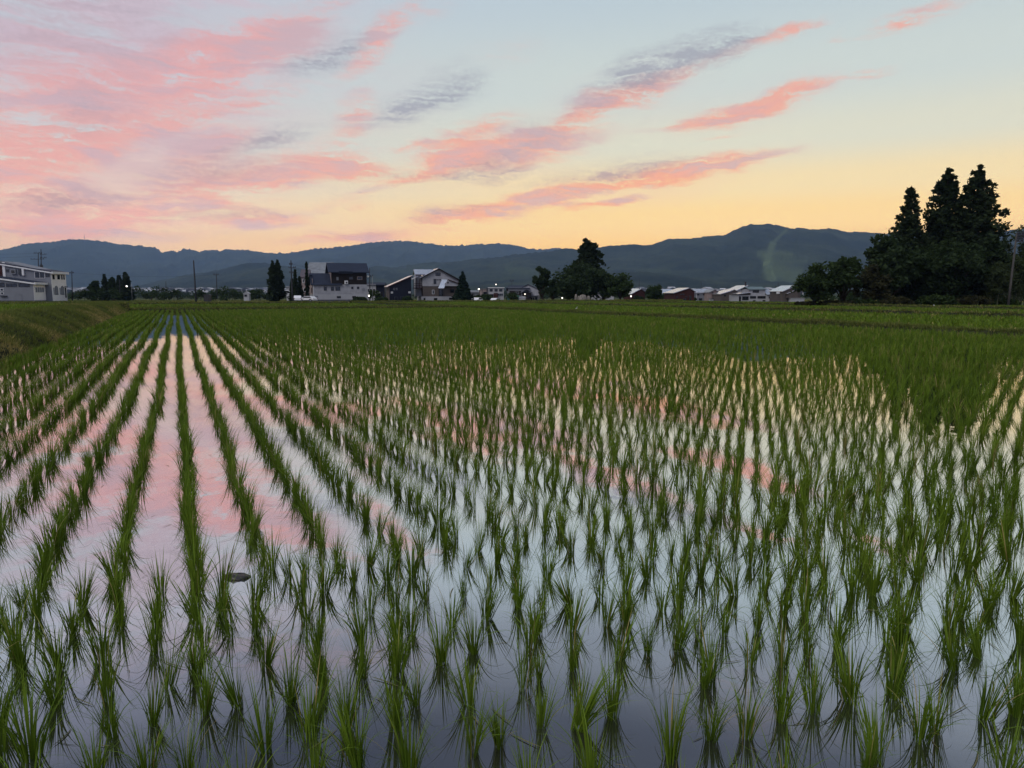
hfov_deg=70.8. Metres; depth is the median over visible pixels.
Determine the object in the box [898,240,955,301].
leafy tree
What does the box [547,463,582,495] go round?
rice clump
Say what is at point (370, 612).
rice clump
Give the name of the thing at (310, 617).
rice clump
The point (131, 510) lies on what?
rice clump
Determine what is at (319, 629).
rice clump
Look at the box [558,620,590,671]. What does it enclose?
rice clump
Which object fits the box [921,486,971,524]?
rice clump
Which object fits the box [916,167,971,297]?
cedar tree
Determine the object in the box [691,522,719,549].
rice clump
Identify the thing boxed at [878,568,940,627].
rice clump
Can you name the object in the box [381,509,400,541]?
rice clump
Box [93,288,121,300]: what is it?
shrub
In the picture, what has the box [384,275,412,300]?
storehouse
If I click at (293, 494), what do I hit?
rice clump
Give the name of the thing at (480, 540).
rice clump
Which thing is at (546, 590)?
rice clump
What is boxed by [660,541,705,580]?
rice clump
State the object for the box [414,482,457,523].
rice clump
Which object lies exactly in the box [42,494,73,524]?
rice clump
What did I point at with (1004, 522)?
rice clump
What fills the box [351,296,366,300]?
shrub
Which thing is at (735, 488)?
rice clump
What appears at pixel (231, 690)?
rice clump
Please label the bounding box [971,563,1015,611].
rice clump
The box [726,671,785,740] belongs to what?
rice clump
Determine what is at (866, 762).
rice clump
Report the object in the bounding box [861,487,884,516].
rice clump
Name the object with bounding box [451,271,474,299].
spruce tree
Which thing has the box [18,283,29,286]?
window
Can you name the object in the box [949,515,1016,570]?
rice clump
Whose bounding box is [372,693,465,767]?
rice clump
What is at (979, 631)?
rice clump
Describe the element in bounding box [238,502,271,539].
rice clump
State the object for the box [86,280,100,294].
leafy tree
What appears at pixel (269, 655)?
rice clump
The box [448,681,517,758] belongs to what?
rice clump
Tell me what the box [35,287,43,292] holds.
window
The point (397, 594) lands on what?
rice clump
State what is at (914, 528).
rice clump
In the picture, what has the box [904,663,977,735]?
rice clump
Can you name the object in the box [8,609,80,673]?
rice clump
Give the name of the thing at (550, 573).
rice clump
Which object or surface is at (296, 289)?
cedar tree
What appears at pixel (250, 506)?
rice clump
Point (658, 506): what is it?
rice clump
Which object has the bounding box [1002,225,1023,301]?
leafy tree
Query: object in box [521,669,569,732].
rice clump
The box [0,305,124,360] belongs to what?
earth bank
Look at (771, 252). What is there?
mountains
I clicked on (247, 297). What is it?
pump hut
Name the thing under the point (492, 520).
rice clump
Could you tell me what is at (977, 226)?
cedar tree
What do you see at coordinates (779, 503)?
rice clump
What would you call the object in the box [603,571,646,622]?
rice clump
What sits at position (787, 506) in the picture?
rice clump
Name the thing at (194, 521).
rice clump
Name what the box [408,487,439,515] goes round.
rice clump
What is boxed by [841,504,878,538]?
rice clump
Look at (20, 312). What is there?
grass
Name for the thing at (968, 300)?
shrub
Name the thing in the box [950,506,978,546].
rice clump
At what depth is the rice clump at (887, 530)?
3.65 m
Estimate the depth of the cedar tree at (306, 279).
147.32 m
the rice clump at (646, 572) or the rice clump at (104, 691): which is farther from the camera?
the rice clump at (646, 572)
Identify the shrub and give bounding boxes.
[76,290,101,300]
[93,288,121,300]
[133,285,161,300]
[145,285,170,298]
[157,289,182,300]
[191,288,205,300]
[208,287,227,300]
[215,286,243,300]
[243,289,257,299]
[251,288,267,300]
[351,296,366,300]
[368,289,382,300]
[374,297,388,300]
[401,296,412,300]
[475,294,492,300]
[506,292,517,299]
[633,295,644,299]
[794,300,817,306]
[818,299,856,304]
[847,297,880,303]
[879,296,914,305]
[915,294,961,305]
[955,295,994,305]
[990,297,1021,304]
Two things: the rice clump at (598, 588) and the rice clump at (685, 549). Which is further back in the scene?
the rice clump at (685, 549)
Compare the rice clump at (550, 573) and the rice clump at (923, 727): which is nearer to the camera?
the rice clump at (923, 727)
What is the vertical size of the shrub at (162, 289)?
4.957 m
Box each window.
[6,283,16,286]
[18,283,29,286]
[34,272,44,277]
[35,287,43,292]
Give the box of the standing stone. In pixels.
[579,295,586,299]
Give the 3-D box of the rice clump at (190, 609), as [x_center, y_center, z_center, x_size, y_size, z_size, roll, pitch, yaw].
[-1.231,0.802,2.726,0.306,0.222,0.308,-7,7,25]
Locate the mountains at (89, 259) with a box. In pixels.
[0,239,560,287]
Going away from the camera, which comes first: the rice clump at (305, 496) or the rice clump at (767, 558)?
the rice clump at (767, 558)
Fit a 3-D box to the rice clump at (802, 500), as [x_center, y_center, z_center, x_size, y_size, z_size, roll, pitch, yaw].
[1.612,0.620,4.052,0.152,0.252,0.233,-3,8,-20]
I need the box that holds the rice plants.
[0,300,1023,767]
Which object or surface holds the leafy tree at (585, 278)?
on the ground at (412, 297)
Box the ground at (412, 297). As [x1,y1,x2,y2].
[67,292,1023,304]
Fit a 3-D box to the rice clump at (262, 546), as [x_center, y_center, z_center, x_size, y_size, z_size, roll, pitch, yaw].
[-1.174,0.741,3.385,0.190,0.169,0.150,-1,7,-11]
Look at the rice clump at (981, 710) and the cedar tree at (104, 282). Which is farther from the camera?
the cedar tree at (104, 282)
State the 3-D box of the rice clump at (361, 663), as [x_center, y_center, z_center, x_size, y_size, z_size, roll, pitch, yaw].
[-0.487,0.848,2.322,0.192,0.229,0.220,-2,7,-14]
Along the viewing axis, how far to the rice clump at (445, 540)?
3.45 m
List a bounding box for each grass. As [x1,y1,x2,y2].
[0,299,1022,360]
[0,299,1023,352]
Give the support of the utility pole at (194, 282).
on the ground at (412, 297)
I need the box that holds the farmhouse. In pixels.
[308,263,368,301]
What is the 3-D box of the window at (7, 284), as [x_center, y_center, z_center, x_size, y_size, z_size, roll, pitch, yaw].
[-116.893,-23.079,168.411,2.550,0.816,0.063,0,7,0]
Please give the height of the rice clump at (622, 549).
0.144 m
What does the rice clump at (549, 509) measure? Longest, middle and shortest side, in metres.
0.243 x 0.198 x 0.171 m
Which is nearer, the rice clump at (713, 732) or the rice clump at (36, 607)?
the rice clump at (713, 732)
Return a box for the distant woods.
[67,290,1023,301]
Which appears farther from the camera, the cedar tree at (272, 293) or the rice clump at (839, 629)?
the cedar tree at (272, 293)
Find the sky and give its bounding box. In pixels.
[0,0,1023,253]
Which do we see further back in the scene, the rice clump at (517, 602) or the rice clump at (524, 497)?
the rice clump at (524, 497)
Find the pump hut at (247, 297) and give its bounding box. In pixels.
[243,289,250,300]
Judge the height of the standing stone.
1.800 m
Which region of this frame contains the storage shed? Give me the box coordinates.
[506,295,525,299]
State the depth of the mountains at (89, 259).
5591.29 m
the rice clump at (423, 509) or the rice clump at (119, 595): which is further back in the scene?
the rice clump at (423, 509)
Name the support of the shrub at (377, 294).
on the ground at (412, 297)
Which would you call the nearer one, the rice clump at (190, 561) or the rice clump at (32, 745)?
the rice clump at (32, 745)
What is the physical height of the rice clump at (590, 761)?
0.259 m
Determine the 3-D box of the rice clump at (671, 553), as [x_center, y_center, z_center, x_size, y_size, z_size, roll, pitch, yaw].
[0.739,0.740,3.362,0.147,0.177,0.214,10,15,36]
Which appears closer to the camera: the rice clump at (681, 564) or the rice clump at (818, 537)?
the rice clump at (681, 564)
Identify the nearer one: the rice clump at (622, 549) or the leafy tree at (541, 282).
the rice clump at (622, 549)
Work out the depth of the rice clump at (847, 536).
3.52 m
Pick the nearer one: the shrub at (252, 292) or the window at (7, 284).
the window at (7, 284)
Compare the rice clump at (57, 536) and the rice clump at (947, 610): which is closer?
the rice clump at (947, 610)
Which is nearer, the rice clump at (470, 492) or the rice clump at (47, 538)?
the rice clump at (47, 538)
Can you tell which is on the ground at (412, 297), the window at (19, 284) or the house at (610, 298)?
the house at (610, 298)
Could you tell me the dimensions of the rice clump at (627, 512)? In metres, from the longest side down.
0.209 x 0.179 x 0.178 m
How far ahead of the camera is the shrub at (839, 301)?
69.61 m
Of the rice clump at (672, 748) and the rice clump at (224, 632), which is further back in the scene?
the rice clump at (224, 632)
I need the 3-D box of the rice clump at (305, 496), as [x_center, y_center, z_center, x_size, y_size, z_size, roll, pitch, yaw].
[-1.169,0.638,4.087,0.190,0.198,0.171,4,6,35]
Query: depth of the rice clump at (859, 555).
3.28 m
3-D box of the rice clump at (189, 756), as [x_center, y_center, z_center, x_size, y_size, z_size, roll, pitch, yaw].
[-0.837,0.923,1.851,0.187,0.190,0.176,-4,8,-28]
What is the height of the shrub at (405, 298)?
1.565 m
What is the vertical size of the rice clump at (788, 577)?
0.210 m
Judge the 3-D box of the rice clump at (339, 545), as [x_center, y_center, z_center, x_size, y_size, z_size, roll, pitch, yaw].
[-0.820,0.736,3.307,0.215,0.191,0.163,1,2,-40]
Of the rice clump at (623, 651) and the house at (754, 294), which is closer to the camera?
the rice clump at (623, 651)
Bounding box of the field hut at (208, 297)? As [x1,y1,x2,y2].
[203,294,211,301]
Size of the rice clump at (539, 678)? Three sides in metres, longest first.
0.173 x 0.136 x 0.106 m
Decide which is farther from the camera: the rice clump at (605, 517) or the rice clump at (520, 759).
the rice clump at (605, 517)
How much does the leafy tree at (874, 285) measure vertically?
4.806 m
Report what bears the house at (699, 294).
on the ground at (412, 297)
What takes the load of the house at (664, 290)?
on the ground at (412, 297)
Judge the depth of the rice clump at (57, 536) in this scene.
3.54 m
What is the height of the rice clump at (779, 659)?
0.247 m
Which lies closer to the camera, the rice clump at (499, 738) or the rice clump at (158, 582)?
the rice clump at (499, 738)
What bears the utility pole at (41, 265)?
on the ground at (412, 297)
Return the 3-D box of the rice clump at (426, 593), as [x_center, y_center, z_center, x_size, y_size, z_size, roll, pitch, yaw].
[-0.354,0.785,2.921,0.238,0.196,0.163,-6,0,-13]
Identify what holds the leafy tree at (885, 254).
on the ground at (412, 297)
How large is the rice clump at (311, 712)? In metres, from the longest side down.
0.288 x 0.254 x 0.218 m
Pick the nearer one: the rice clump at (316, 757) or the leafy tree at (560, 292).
the rice clump at (316, 757)
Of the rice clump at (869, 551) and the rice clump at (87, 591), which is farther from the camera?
the rice clump at (869, 551)
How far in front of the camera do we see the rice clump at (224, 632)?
2.60 m
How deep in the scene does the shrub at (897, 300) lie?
70.82 m
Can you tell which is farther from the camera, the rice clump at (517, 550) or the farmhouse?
the farmhouse
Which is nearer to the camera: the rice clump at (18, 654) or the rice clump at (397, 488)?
the rice clump at (18, 654)
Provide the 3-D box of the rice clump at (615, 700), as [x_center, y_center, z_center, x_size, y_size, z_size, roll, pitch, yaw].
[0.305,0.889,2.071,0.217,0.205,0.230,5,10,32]
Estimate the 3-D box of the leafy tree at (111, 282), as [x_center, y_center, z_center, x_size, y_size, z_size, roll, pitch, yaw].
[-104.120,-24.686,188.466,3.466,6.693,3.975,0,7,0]
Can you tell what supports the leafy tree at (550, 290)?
on the ground at (412, 297)
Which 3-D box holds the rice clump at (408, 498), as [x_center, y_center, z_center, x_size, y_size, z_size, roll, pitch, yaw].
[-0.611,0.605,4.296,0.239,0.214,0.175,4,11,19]
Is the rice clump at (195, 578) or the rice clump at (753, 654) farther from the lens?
the rice clump at (195, 578)
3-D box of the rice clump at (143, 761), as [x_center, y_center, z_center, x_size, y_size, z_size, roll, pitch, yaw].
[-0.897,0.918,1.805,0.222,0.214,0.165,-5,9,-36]
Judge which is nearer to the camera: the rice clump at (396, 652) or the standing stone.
the rice clump at (396, 652)
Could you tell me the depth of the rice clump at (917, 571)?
3.08 m
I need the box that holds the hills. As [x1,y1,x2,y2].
[411,271,863,291]
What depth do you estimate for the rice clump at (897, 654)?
2.31 m
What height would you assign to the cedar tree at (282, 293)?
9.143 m
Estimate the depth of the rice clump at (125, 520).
3.67 m
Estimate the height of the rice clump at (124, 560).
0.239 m
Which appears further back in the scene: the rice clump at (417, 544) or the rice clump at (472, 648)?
the rice clump at (417, 544)
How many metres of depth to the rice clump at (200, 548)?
3.26 m
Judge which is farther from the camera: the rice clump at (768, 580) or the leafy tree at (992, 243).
the leafy tree at (992, 243)
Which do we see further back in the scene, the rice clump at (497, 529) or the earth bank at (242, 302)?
the earth bank at (242, 302)
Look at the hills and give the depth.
1941.04 m
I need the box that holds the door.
[15,294,21,299]
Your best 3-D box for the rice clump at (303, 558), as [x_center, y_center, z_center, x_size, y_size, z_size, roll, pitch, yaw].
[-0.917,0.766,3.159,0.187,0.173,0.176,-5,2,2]
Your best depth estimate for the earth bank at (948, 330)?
26.92 m
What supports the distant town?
on the ground at (412, 297)
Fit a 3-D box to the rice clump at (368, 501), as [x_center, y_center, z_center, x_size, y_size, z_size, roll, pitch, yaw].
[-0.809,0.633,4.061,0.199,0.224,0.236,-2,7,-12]
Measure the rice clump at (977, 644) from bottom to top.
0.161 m
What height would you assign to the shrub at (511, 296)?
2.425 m
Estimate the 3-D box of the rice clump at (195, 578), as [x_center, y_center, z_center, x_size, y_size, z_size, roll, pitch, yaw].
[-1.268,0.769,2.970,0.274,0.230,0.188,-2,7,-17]
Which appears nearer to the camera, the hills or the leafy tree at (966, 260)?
the leafy tree at (966, 260)
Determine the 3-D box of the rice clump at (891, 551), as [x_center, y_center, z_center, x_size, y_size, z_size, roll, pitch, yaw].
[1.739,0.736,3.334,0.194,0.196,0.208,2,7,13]
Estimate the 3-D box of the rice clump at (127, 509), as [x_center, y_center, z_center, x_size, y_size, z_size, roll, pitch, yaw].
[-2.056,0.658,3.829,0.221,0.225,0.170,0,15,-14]
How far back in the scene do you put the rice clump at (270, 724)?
1.94 m
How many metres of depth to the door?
168.74 m
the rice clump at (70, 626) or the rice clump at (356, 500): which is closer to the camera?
the rice clump at (70, 626)
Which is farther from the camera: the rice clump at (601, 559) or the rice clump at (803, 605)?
the rice clump at (601, 559)
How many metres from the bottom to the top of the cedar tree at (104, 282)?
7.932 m
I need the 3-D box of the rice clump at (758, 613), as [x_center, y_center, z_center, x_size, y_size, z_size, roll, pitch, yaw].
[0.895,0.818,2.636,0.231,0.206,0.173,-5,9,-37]
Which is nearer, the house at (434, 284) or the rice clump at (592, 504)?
the rice clump at (592, 504)
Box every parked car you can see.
[294,295,300,300]
[299,296,317,301]
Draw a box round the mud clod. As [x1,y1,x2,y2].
[221,572,249,580]
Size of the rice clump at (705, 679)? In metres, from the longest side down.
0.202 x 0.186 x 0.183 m
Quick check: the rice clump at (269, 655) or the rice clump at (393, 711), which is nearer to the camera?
the rice clump at (393, 711)
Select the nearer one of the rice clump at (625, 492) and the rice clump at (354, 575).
the rice clump at (354, 575)
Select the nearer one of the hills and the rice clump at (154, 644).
the rice clump at (154, 644)
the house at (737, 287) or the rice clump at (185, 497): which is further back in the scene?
the house at (737, 287)
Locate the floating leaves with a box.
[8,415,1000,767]
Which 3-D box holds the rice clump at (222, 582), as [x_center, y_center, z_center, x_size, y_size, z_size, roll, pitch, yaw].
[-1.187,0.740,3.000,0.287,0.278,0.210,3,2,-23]
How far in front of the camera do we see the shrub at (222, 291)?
203.19 m
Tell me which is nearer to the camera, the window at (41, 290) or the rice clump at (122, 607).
the rice clump at (122, 607)
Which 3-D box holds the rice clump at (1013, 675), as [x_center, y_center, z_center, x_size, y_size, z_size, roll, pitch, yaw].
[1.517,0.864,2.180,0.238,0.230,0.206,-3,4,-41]
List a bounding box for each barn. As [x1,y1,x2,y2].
[624,279,644,299]
[664,288,695,300]
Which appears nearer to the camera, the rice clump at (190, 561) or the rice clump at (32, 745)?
the rice clump at (32, 745)
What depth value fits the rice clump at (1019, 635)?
2.56 m
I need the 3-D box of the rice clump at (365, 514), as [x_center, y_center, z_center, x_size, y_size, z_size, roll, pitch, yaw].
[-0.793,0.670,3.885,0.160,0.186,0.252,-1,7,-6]
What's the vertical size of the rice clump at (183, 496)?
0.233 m
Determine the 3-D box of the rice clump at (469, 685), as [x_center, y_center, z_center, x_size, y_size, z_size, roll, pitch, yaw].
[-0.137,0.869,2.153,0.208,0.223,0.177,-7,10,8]
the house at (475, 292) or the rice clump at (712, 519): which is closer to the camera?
the rice clump at (712, 519)
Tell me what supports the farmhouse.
on the ground at (412, 297)
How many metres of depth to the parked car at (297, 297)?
139.62 m
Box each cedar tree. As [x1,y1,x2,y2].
[101,274,110,300]
[115,275,121,300]
[118,272,135,300]
[265,260,279,301]
[274,259,287,300]
[288,278,292,301]
[291,269,299,301]
[298,276,304,300]
[304,261,309,300]
[573,238,605,270]
[888,186,930,301]
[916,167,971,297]
[939,164,1012,301]
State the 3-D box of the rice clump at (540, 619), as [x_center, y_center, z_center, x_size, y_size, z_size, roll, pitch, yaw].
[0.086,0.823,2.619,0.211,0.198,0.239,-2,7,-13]
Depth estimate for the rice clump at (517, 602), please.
2.83 m
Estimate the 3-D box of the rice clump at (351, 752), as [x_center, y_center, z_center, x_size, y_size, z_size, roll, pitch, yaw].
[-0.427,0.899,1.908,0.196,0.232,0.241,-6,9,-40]
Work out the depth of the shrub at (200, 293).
198.43 m
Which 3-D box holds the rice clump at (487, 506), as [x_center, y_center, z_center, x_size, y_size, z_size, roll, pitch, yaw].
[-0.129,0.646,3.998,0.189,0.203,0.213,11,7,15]
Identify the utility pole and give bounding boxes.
[39,253,46,266]
[193,260,196,301]
[289,260,295,301]
[1007,231,1023,305]
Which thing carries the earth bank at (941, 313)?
on the ground at (412, 297)
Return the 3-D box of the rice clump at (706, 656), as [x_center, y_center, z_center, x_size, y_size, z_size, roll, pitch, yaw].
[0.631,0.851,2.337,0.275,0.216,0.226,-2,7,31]
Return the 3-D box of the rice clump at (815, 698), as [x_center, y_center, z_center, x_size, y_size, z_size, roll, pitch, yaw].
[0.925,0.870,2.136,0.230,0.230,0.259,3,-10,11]
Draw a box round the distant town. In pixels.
[67,287,803,294]
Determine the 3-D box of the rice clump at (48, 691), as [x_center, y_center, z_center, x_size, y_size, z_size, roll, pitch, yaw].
[-1.353,0.867,2.163,0.266,0.219,0.241,-2,13,13]
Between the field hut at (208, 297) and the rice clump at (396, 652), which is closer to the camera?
the rice clump at (396, 652)
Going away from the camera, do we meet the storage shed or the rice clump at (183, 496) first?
the rice clump at (183, 496)
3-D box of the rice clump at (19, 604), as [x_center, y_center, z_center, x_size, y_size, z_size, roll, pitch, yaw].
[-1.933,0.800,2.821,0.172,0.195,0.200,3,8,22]
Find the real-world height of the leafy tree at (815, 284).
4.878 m
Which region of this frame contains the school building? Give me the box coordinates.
[0,261,68,301]
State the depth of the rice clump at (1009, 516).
3.72 m
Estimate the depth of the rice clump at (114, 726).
2.00 m
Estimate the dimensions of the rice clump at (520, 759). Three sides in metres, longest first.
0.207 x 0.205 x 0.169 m
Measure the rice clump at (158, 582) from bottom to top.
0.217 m
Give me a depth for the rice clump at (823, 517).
3.85 m
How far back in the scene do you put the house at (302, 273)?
166.51 m
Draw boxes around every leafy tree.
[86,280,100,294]
[106,277,116,299]
[532,266,550,299]
[544,278,557,299]
[550,260,612,299]
[554,273,580,299]
[592,273,613,299]
[605,272,633,298]
[645,284,664,299]
[790,261,842,304]
[827,256,865,300]
[851,263,893,300]
[859,233,922,299]
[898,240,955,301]
[922,237,993,300]
[967,233,1012,296]
[978,258,1020,304]
[988,252,1023,304]
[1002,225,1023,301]
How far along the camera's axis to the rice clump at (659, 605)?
2.82 m
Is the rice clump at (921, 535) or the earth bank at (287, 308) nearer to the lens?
the rice clump at (921, 535)
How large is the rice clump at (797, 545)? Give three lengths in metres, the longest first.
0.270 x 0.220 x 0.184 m
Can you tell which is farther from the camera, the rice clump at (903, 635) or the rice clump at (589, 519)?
the rice clump at (589, 519)
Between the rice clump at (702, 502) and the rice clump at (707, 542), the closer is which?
the rice clump at (707, 542)
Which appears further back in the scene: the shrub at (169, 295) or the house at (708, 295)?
the shrub at (169, 295)
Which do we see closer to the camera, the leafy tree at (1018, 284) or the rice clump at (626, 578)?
the rice clump at (626, 578)
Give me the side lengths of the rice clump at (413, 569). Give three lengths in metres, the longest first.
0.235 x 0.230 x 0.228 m
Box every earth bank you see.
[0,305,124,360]
[50,302,347,303]
[137,305,462,310]
[349,300,684,302]
[357,302,1022,336]
[491,301,1023,317]
[612,301,1023,309]
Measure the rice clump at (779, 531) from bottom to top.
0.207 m
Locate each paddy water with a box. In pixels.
[0,310,1023,767]
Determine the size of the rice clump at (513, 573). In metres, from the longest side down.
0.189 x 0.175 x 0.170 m
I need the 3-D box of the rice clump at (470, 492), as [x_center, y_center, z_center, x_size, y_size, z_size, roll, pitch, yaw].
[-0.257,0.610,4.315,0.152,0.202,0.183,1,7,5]
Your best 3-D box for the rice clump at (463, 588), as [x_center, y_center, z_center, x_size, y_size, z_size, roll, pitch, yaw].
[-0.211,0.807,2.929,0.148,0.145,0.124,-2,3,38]
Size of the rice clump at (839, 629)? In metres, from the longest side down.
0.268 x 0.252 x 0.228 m
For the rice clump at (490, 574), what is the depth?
3.06 m
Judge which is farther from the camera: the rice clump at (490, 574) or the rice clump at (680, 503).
the rice clump at (680, 503)
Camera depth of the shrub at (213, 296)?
195.95 m
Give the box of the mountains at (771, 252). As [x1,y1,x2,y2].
[132,224,1023,288]
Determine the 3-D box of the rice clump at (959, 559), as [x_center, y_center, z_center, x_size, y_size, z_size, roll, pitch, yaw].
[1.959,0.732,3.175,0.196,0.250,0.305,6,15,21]
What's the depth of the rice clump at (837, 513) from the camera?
3.87 m
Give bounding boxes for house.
[300,269,310,295]
[308,262,333,272]
[367,282,386,300]
[412,268,458,300]
[470,290,478,296]
[480,287,504,299]
[506,284,538,299]
[591,294,613,299]
[658,289,671,299]
[692,281,707,300]
[704,289,717,300]
[712,289,737,300]
[727,282,748,292]
[729,287,769,301]
[768,285,804,301]
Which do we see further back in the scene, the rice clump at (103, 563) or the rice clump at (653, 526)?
the rice clump at (653, 526)
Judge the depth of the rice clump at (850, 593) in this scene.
2.91 m
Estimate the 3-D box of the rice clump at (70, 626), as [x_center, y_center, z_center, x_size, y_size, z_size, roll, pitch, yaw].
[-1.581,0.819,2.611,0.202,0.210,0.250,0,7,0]
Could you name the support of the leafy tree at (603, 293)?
on the ground at (412, 297)
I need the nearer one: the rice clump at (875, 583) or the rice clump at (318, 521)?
the rice clump at (875, 583)
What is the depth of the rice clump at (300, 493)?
4.21 m
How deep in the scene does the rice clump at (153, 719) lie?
2.07 m
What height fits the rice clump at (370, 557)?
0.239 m
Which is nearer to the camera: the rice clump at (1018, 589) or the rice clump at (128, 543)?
the rice clump at (1018, 589)
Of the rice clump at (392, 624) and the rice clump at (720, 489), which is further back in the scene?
the rice clump at (720, 489)
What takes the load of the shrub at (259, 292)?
on the ground at (412, 297)
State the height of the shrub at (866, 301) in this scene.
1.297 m
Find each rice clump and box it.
[0,572,39,610]
[0,585,35,648]
[0,611,60,670]
[0,656,96,763]
[2,638,96,710]
[3,564,55,618]
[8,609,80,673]
[14,510,67,553]
[15,538,56,577]
[19,505,82,544]
[21,555,59,591]
[24,526,61,567]
[34,581,115,635]
[37,716,140,767]
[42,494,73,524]
[46,495,87,532]
[58,558,107,608]
[67,677,137,740]
[71,602,141,663]
[80,624,143,706]
[88,527,131,581]
[89,520,141,556]
[90,522,147,566]
[90,574,139,628]
[91,559,144,607]
[103,709,195,767]
[104,501,130,535]
[107,503,145,543]
[108,489,140,524]
[108,561,127,592]
[115,492,140,515]
[125,599,180,653]
[126,619,206,689]
[127,575,172,625]
[131,663,180,726]
[142,549,179,595]
[145,707,218,767]
[151,569,222,621]
[162,492,211,528]
[168,508,213,545]
[169,481,206,512]
[169,487,206,516]
[169,618,227,676]
[170,528,213,579]
[171,641,243,715]
[172,544,232,593]
[174,496,208,537]
[176,525,214,566]
[179,592,244,647]
[180,519,207,558]
[189,648,256,709]
[202,529,250,592]
[202,567,240,616]
[204,594,255,637]
[212,666,294,755]
[224,580,282,636]
[228,470,263,513]
[228,610,304,668]
[231,551,275,607]
[233,478,258,501]
[237,485,258,519]
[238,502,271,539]
[240,525,255,548]
[242,543,274,579]
[246,530,270,557]
[250,496,266,526]
[254,521,283,570]
[256,636,342,706]
[269,535,296,578]
[269,551,318,597]
[276,650,347,743]
[279,706,360,767]
[280,476,312,503]
[280,564,329,623]
[285,488,318,523]
[286,474,312,499]
[286,543,322,576]
[291,624,347,690]
[292,483,317,510]
[296,501,330,538]
[297,495,324,531]
[297,597,333,651]
[302,549,352,593]
[310,519,330,550]
[314,523,356,561]
[314,662,377,731]
[314,683,395,767]
[320,535,351,570]
[330,613,388,679]
[337,587,385,646]
[341,545,368,587]
[342,471,364,499]
[344,563,388,617]
[348,610,424,676]
[351,479,368,506]
[352,520,397,567]
[352,537,411,582]
[353,497,377,523]
[355,483,379,512]
[361,587,416,641]
[363,651,428,732]
[370,560,413,607]
[371,501,392,533]
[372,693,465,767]
[375,517,408,560]
[377,652,440,707]
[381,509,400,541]
[384,468,408,494]
[385,523,408,551]
[391,468,425,501]
[394,589,439,636]
[395,528,428,578]
[399,476,428,506]
[407,516,429,556]
[407,557,443,600]
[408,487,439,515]
[411,601,484,665]
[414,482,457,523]
[430,583,472,629]
[432,517,456,552]
[433,503,458,533]
[435,642,494,709]
[436,506,465,540]
[441,468,461,494]
[445,570,478,598]
[448,600,502,654]
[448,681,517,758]
[455,536,485,568]
[457,480,478,508]
[458,569,514,620]
[459,475,478,501]
[460,684,523,749]
[469,513,499,551]
[476,488,505,516]
[477,554,502,586]
[484,488,513,525]
[489,521,514,564]
[490,503,518,541]
[494,595,554,650]
[496,544,525,582]
[499,465,519,494]
[502,526,529,560]
[502,622,556,691]
[503,560,533,609]
[506,721,565,767]
[507,476,528,501]
[507,500,528,532]
[515,513,536,542]
[517,472,543,509]
[517,582,557,635]
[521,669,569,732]
[524,504,556,535]
[526,535,578,579]
[529,496,576,533]
[530,644,548,681]
[532,572,553,606]
[535,487,562,518]
[536,584,602,633]
[536,694,635,767]
[540,559,576,604]
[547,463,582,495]
[550,497,567,525]
[551,516,587,552]
[557,645,631,732]
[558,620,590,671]
[567,479,587,502]
[571,512,608,547]
[577,500,614,531]
[577,536,615,566]
[582,481,606,510]
[585,563,619,598]
[586,647,650,720]
[594,492,618,525]
[595,572,637,627]
[600,603,667,661]
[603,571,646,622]
[607,512,631,543]
[609,536,629,563]
[610,545,648,591]
[613,492,640,522]
[614,466,643,497]
[622,477,655,503]
[624,501,642,539]
[627,542,660,579]
[633,613,668,655]
[635,489,654,519]
[638,500,672,536]
[642,521,671,562]
[642,665,700,764]
[646,567,683,612]
[646,590,710,650]
[647,480,672,511]
[647,528,687,558]
[650,551,700,610]
[654,482,684,517]
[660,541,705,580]
[665,512,699,552]
[666,610,742,679]
[667,483,697,514]
[668,468,689,498]
[671,679,747,742]
[675,588,724,640]
[678,528,724,578]
[684,489,714,531]
[686,459,722,504]
[689,566,731,605]
[691,481,714,510]
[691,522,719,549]
[695,634,737,689]
[699,584,743,637]
[702,464,737,509]
[702,491,730,526]
[703,526,740,570]
[703,550,749,596]
[715,506,749,547]
[719,616,774,668]
[720,490,752,524]
[723,469,744,504]
[724,470,746,498]
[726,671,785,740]
[729,520,774,567]
[733,507,769,542]
[734,719,834,767]
[737,545,791,592]
[737,581,785,631]
[741,520,787,562]
[743,499,785,536]
[746,472,765,505]
[752,471,798,519]
[758,595,816,667]
[760,653,821,724]
[765,479,809,515]
[768,575,803,615]
[769,539,803,586]
[771,502,789,534]
[771,514,812,560]
[773,560,835,617]
[777,508,825,557]
[780,635,853,714]
[784,490,823,531]
[784,604,822,658]
[792,537,832,578]
[794,477,814,513]
[800,509,834,546]
[806,493,839,525]
[806,618,890,705]
[808,555,852,609]
[808,576,878,649]
[809,530,843,578]
[810,472,847,511]
[822,487,863,524]
[824,537,889,602]
[828,502,871,546]
[828,672,907,765]
[837,516,890,564]
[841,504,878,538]
[845,516,895,573]
[851,491,876,519]
[853,712,906,767]
[859,538,905,595]
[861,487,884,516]
[866,636,935,699]
[867,541,932,593]
[870,585,924,640]
[871,584,928,646]
[872,506,907,538]
[874,599,948,680]
[878,527,906,562]
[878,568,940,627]
[879,660,979,744]
[882,487,923,535]
[882,489,930,532]
[886,516,923,557]
[886,531,951,584]
[895,599,986,671]
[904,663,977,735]
[909,500,945,552]
[916,488,964,529]
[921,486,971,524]
[924,570,988,629]
[928,507,968,551]
[942,521,978,573]
[943,564,1000,620]
[947,609,995,659]
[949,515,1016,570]
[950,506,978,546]
[958,594,997,641]
[960,495,1007,542]
[962,552,1017,604]
[963,696,1023,767]
[967,655,1023,721]
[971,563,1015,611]
[978,493,1022,538]
[978,512,1023,563]
[978,638,1023,701]
[978,647,1023,718]
[989,572,1023,643]
[991,495,1023,532]
[993,548,1023,598]
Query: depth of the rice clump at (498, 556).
3.29 m

